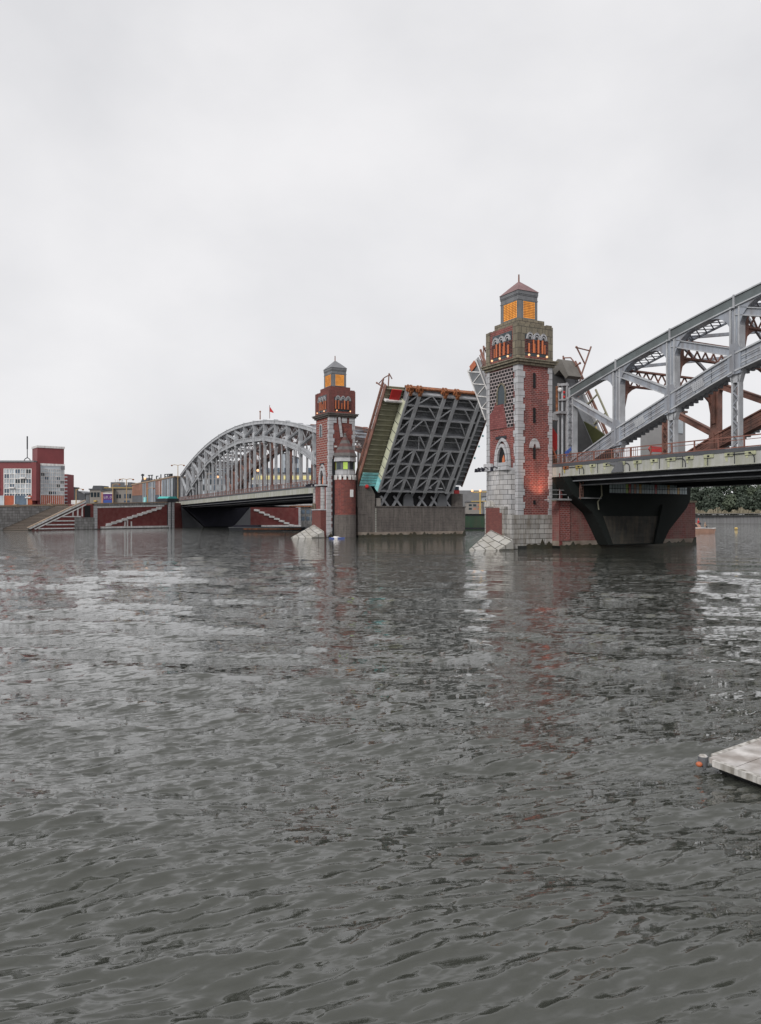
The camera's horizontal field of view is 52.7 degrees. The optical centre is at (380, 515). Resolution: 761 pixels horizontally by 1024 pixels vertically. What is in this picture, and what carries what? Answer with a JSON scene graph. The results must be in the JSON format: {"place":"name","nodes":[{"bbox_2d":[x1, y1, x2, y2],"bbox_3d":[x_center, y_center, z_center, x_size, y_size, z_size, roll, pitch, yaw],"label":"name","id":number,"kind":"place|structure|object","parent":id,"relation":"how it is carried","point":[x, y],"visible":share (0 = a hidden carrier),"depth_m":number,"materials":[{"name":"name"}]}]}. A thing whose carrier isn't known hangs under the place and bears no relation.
{"place":"outdoors","nodes":[
{"label":"outdoors","id":0,"kind":"place"},
{"bbox_2d":[0,524,760,1023],"bbox_3d":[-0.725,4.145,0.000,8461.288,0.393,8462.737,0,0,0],"label":"water","id":1,"kind":"structure","parent":0,"point":[266,778],"depth_m":12.22,"materials":[{"name":"grey liquid"}]},
{"bbox_2d":[0,503,67,529],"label":"embankment wall","id":2,"kind":"structure","parent":1,"relation":"in","point":[12,514],"depth_m":226.74,"materials":[{"name":"stone"}]},
{"bbox_2d":[3,500,94,529],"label":"embankment stairs","id":3,"kind":"structure","parent":1,"relation":"in","point":[76,516],"depth_m":227.89,"materials":[{"name":"white paint"}]},
{"bbox_2d":[84,506,89,516],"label":"dark doorway","id":4,"kind":"structure","parent":3,"relation":"in","point":[86,508],"depth_m":232.94,"materials":[{"name":"black"}]},
{"bbox_2d":[68,502,168,528],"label":"river wall","id":5,"kind":"structure","parent":1,"relation":"in","point":[128,515],"depth_m":247.42,"materials":[{"name":"red brick"}]},
{"bbox_2d":[156,496,178,527],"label":"pylon","id":6,"kind":"object","parent":1,"relation":"in","point":[170,500],"visible":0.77,"depth_m":261.94,"materials":[{"name":"stone"}]},
{"bbox_2d":[174,502,181,527],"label":"wing wall","id":7,"kind":"structure","parent":1,"relation":"in","point":[177,516],"depth_m":269.24,"materials":[{"name":"red brick"}]},
{"bbox_2d":[181,505,249,526],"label":"bridge abutment","id":8,"kind":"object","parent":1,"relation":"in","point":[220,516],"visible":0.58,"depth_m":279.67,"materials":[{"name":"grey concrete"}]},
{"bbox_2d":[175,419,405,507],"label":"arch span","id":9,"kind":"object","parent":8,"relation":"on","point":[271,433],"visible":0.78,"depth_m":219.22,"materials":[{"name":"paint"}]},
{"bbox_2d":[228,525,306,530],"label":"floating quay","id":10,"kind":"structure","parent":1,"relation":"on","point":[246,528],"depth_m":213.00,"materials":[{"name":"black paint"}]},
{"bbox_2d":[250,507,300,526],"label":"river wall","id":11,"kind":"structure","parent":1,"relation":"in","point":[275,516],"depth_m":295.18,"materials":[{"name":"red brick"}]},
{"bbox_2d":[291,357,358,537],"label":"bridge tower","id":12,"kind":"structure","parent":1,"relation":"in","point":[333,509],"depth_m":147.53,"materials":[{"name":"red brick"}]},
{"bbox_2d":[319,424,321,437],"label":"arched window","id":13,"kind":"structure","parent":12,"relation":"in","point":[320,427],"depth_m":150.71,"materials":[{"name":"glass"}]},
{"bbox_2d":[356,474,465,536],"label":"bridge pier","id":14,"kind":"structure","parent":1,"relation":"in","point":[391,514],"depth_m":153.76,"materials":[{"name":"grey concrete"}]},
{"bbox_2d":[355,373,485,493],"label":"bridge leaf","id":15,"kind":"object","parent":14,"relation":"on","point":[421,439],"visible":0.86,"depth_m":147.29,"materials":[{"name":"metal"}]},
{"bbox_2d":[465,515,484,529],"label":"barge","id":16,"kind":"object","parent":1,"relation":"on","point":[474,522],"depth_m":222.37,"materials":[{"name":"green paint"}]},
{"bbox_2d":[469,274,558,549],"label":"bridge tower","id":17,"kind":"structure","parent":1,"relation":"in","point":[517,370],"depth_m":97.50,"materials":[{"name":"red brick"}]},
{"bbox_2d":[496,383,505,404],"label":"arched window","id":18,"kind":"structure","parent":17,"relation":"in","point":[501,390],"depth_m":98.91,"materials":[{"name":"grey glass"}]},
{"bbox_2d":[533,373,535,387],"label":"slit window","id":19,"kind":"structure","parent":17,"relation":"in","point":[534,374],"depth_m":97.11,"materials":[{"name":"black glass"}]},
{"bbox_2d":[533,408,535,422],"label":"slit window","id":20,"kind":"structure","parent":17,"relation":"in","point":[534,409],"depth_m":97.11,"materials":[{"name":"black glass"}]},
{"bbox_2d":[533,448,535,458],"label":"slit window","id":21,"kind":"structure","parent":17,"relation":"in","point":[534,449],"depth_m":97.11,"materials":[{"name":"black glass"}]},
{"bbox_2d":[545,473,696,547],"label":"bridge pier","id":22,"kind":"structure","parent":1,"relation":"in","point":[628,515],"depth_m":99.66,"materials":[{"name":"red brick"}]},
{"bbox_2d":[467,346,610,463],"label":"bridge leaf","id":23,"kind":"object","parent":22,"relation":"on","point":[570,373],"visible":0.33,"depth_m":116.19,"materials":[{"name":"metal"}]},
{"bbox_2d":[552,282,760,487],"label":"arch span","id":24,"kind":"object","parent":22,"relation":"on","point":[713,460],"visible":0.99,"depth_m":84.69,"materials":[{"name":"grey metal"}]},
{"bbox_2d":[552,383,568,462],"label":"signal pole cluster","id":25,"kind":"object","parent":24,"relation":"attached to","point":[557,413],"visible":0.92,"depth_m":98.63,"materials":[{"name":"grey metal"}]},
{"bbox_2d":[552,427,556,452],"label":"red barrier panel","id":26,"kind":"object","parent":25,"relation":"attached to","point":[554,439],"visible":0.4,"depth_m":99.69,"materials":[{"name":"paint"}]},
{"bbox_2d":[640,411,687,456],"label":"service cabin","id":27,"kind":"object","parent":22,"relation":"on","point":[653,437],"visible":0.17,"depth_m":114.60,"materials":[{"name":"grey metal"}]},
{"bbox_2d":[648,446,661,452],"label":"red arrow sign","id":28,"kind":"object","parent":27,"relation":"attached to","point":[657,449],"visible":0.72,"depth_m":111.51,"materials":[{"name":"metal"}]},
{"bbox_2d":[678,420,682,433],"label":"window","id":29,"kind":"structure","parent":27,"relation":"in","point":[680,423],"depth_m":114.34,"materials":[{"name":"white glass"}]},
{"bbox_2d":[696,761,702,766],"bbox_3d":[5.266,4.110,12.692,0.110,0.088,0.110,0,0,-37],"label":"orange float","id":30,"kind":"object","parent":1,"relation":"on","point":[699,764],"visible":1,"depth_m":12.66,"materials":[{"name":"paint"}]},
{"bbox_2d":[695,523,715,533],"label":"motorboat","id":31,"kind":"object","parent":1,"relation":"on","point":[699,529],"visible":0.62,"depth_m":176.78,"materials":[{"name":"orange paint"}]},
{"bbox_2d":[695,515,760,523],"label":"embankment wall","id":32,"kind":"structure","parent":1,"relation":"in","point":[731,519],"depth_m":393.38,"materials":[{"name":"concrete"}]},
{"bbox_2d":[698,737,760,784],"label":"floating pontoon","id":33,"kind":"object","parent":1,"relation":"on","point":[741,761],"visible":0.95,"depth_m":12.60,"materials":[{"name":"concrete"}]},
{"bbox_2d":[0,0,760,514],"label":"sky","id":34,"kind":"structure","parent":0,"point":[206,206],"materials":[{"name":"white"}]},
{"bbox_2d":[695,513,760,513],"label":"promenade","id":35,"kind":"structure","parent":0,"point":[727,513],"depth_m":396.81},
{"bbox_3d":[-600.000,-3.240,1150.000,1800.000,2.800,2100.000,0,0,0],"label":"ground","id":36,"kind":"structure","parent":0,"visible":0},
{"bbox_2d":[0,445,64,504],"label":"apartment building","id":37,"kind":"structure","parent":36,"relation":"on","point":[38,479],"depth_m":248.31,"materials":[{"name":"red brick"}]},
{"bbox_2d":[64,474,73,503],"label":"narrow tower block","id":38,"kind":"structure","parent":36,"relation":"on","point":[69,488],"depth_m":276.19,"materials":[{"name":"red brick"}]},
{"bbox_2d":[74,487,78,499],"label":"building","id":39,"kind":"structure","parent":36,"relation":"on","point":[75,488],"depth_m":285.29,"materials":[{"name":"beige concrete"}]},
{"bbox_2d":[71,500,82,503],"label":"white van","id":40,"kind":"object","parent":36,"relation":"on","point":[74,501],"visible":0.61,"depth_m":251.90,"materials":[{"name":"paint"}]},
{"bbox_2d":[78,491,89,503],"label":"building","id":41,"kind":"structure","parent":36,"relation":"on","point":[81,495],"depth_m":300.00,"materials":[{"name":"grey concrete"}]},
{"bbox_2d":[85,493,89,503],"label":"building","id":42,"kind":"structure","parent":36,"relation":"on","point":[87,497],"depth_m":300.00,"materials":[{"name":"grey concrete"}]},
{"bbox_2d":[89,486,108,502],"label":"building","id":43,"kind":"structure","parent":36,"relation":"on","point":[95,494],"depth_m":299.79,"materials":[{"name":"beige concrete"}]},
{"bbox_2d":[101,489,114,502],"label":"shop","id":44,"kind":"structure","parent":36,"relation":"on","point":[106,495],"depth_m":298.70,"materials":[{"name":"purple paint"}]},
{"bbox_2d":[109,480,133,488],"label":"building","id":45,"kind":"structure","parent":36,"relation":"on","point":[116,485],"depth_m":323.00,"materials":[{"name":"white paint"}]},
{"bbox_2d":[114,488,131,502],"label":"building","id":46,"kind":"structure","parent":36,"relation":"on","point":[120,495],"depth_m":301.00,"materials":[{"name":"beige concrete"}]},
{"bbox_2d":[131,476,200,501],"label":"building","id":47,"kind":"structure","parent":36,"relation":"on","point":[166,486],"depth_m":290.34,"materials":[{"name":"beige stone"}]},
{"bbox_2d":[141,474,152,481],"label":"rooftop machinery","id":48,"kind":"object","parent":47,"relation":"on","point":[144,479],"visible":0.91,"depth_m":301.31,"materials":[{"name":"beige metal"}]},
{"bbox_2d":[148,474,172,480],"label":"rooftop sign","id":49,"kind":"object","parent":47,"relation":"on","point":[160,476],"visible":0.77,"depth_m":293.49,"materials":[{"name":"white metal"}]},
{"bbox_2d":[196,462,243,496],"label":"building","id":50,"kind":"structure","parent":36,"relation":"on","point":[214,480],"depth_m":344.92,"materials":[{"name":"grey concrete"}]},
{"bbox_2d":[242,468,311,506],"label":"building","id":51,"kind":"structure","parent":36,"relation":"on","point":[304,477],"depth_m":335.00,"materials":[{"name":"beige"}]},
{"bbox_2d":[283,453,298,471],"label":"building","id":52,"kind":"structure","parent":36,"relation":"on","point":[289,462],"depth_m":365.52,"materials":[{"name":"grey glass"}]},
{"bbox_2d":[289,506,311,525],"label":"quay house","id":53,"kind":"structure","parent":36,"relation":"on","point":[306,515],"depth_m":304.37,"materials":[{"name":"stone"}]},
{"bbox_3d":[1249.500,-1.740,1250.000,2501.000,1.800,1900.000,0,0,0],"label":"far bank ground","id":54,"kind":"structure","parent":0,"visible":0},
{"bbox_2d":[453,490,485,505],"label":"warehouse","id":55,"kind":"structure","parent":54,"relation":"on","point":[469,496],"depth_m":452.00,"materials":[{"name":"grey concrete"}]},
{"bbox_2d":[464,502,482,514],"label":"house","id":56,"kind":"structure","parent":54,"relation":"on","point":[471,508],"depth_m":428.00,"materials":[{"name":"beige concrete"}]},
{"bbox_2d":[471,490,485,513],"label":"harbour crane","id":57,"kind":"object","parent":54,"relation":"on","point":[479,492],"visible":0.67,"depth_m":423.84,"materials":[{"name":"yellow paint"}]},
{"bbox_2d":[481,496,486,514],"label":"house","id":58,"kind":"structure","parent":54,"relation":"on","point":[483,498],"depth_m":429.00,"materials":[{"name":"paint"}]},
{"bbox_2d":[690,495,700,508],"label":"tree","id":59,"kind":"object","parent":54,"relation":"on","point":[693,498],"visible":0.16,"depth_m":411.35,"materials":[{"name":"green plant"}]},
{"bbox_2d":[691,487,702,514],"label":"tree","id":60,"kind":"object","parent":54,"relation":"on","point":[694,492],"visible":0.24,"depth_m":422.32,"materials":[{"name":"green plant"}]},
{"bbox_2d":[699,487,721,510],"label":"tree","id":61,"kind":"object","parent":54,"relation":"on","point":[705,491],"visible":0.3,"depth_m":415.41,"materials":[{"name":"green plant"}]},
{"bbox_2d":[699,492,725,514],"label":"tree","id":62,"kind":"object","parent":54,"relation":"on","point":[712,501],"visible":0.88,"depth_m":404.14,"materials":[{"name":"green plant"}]},
{"bbox_2d":[714,486,732,514],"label":"tree","id":63,"kind":"object","parent":54,"relation":"on","point":[721,489],"visible":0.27,"depth_m":430.39,"materials":[{"name":"green plant"}]},
{"bbox_2d":[695,507,760,512],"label":"reed hedge","id":64,"kind":"object","parent":54,"relation":"on","point":[741,510],"visible":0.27,"depth_m":399.30,"materials":[{"name":"green plant"}]},
{"bbox_2d":[721,493,736,514],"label":"tree","id":65,"kind":"object","parent":54,"relation":"on","point":[728,503],"visible":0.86,"depth_m":402.18,"materials":[{"name":"green plant"}]},
{"bbox_2d":[725,486,746,514],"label":"tree","id":66,"kind":"object","parent":54,"relation":"on","point":[739,491],"visible":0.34,"depth_m":413.47,"materials":[{"name":"green plant"}]},
{"bbox_2d":[727,495,750,514],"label":"tree","id":67,"kind":"object","parent":54,"relation":"on","point":[741,502],"visible":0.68,"depth_m":402.87,"materials":[{"name":"green plant"}]},
{"bbox_2d":[744,485,760,514],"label":"tree","id":68,"kind":"object","parent":54,"relation":"on","point":[749,491],"visible":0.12,"depth_m":414.58,"materials":[{"name":"green plant"}]},
{"bbox_2d":[747,489,760,514],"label":"tree","id":69,"kind":"object","parent":54,"relation":"on","point":[755,501],"visible":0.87,"depth_m":401.31,"materials":[{"name":"green plant"}]}
]}

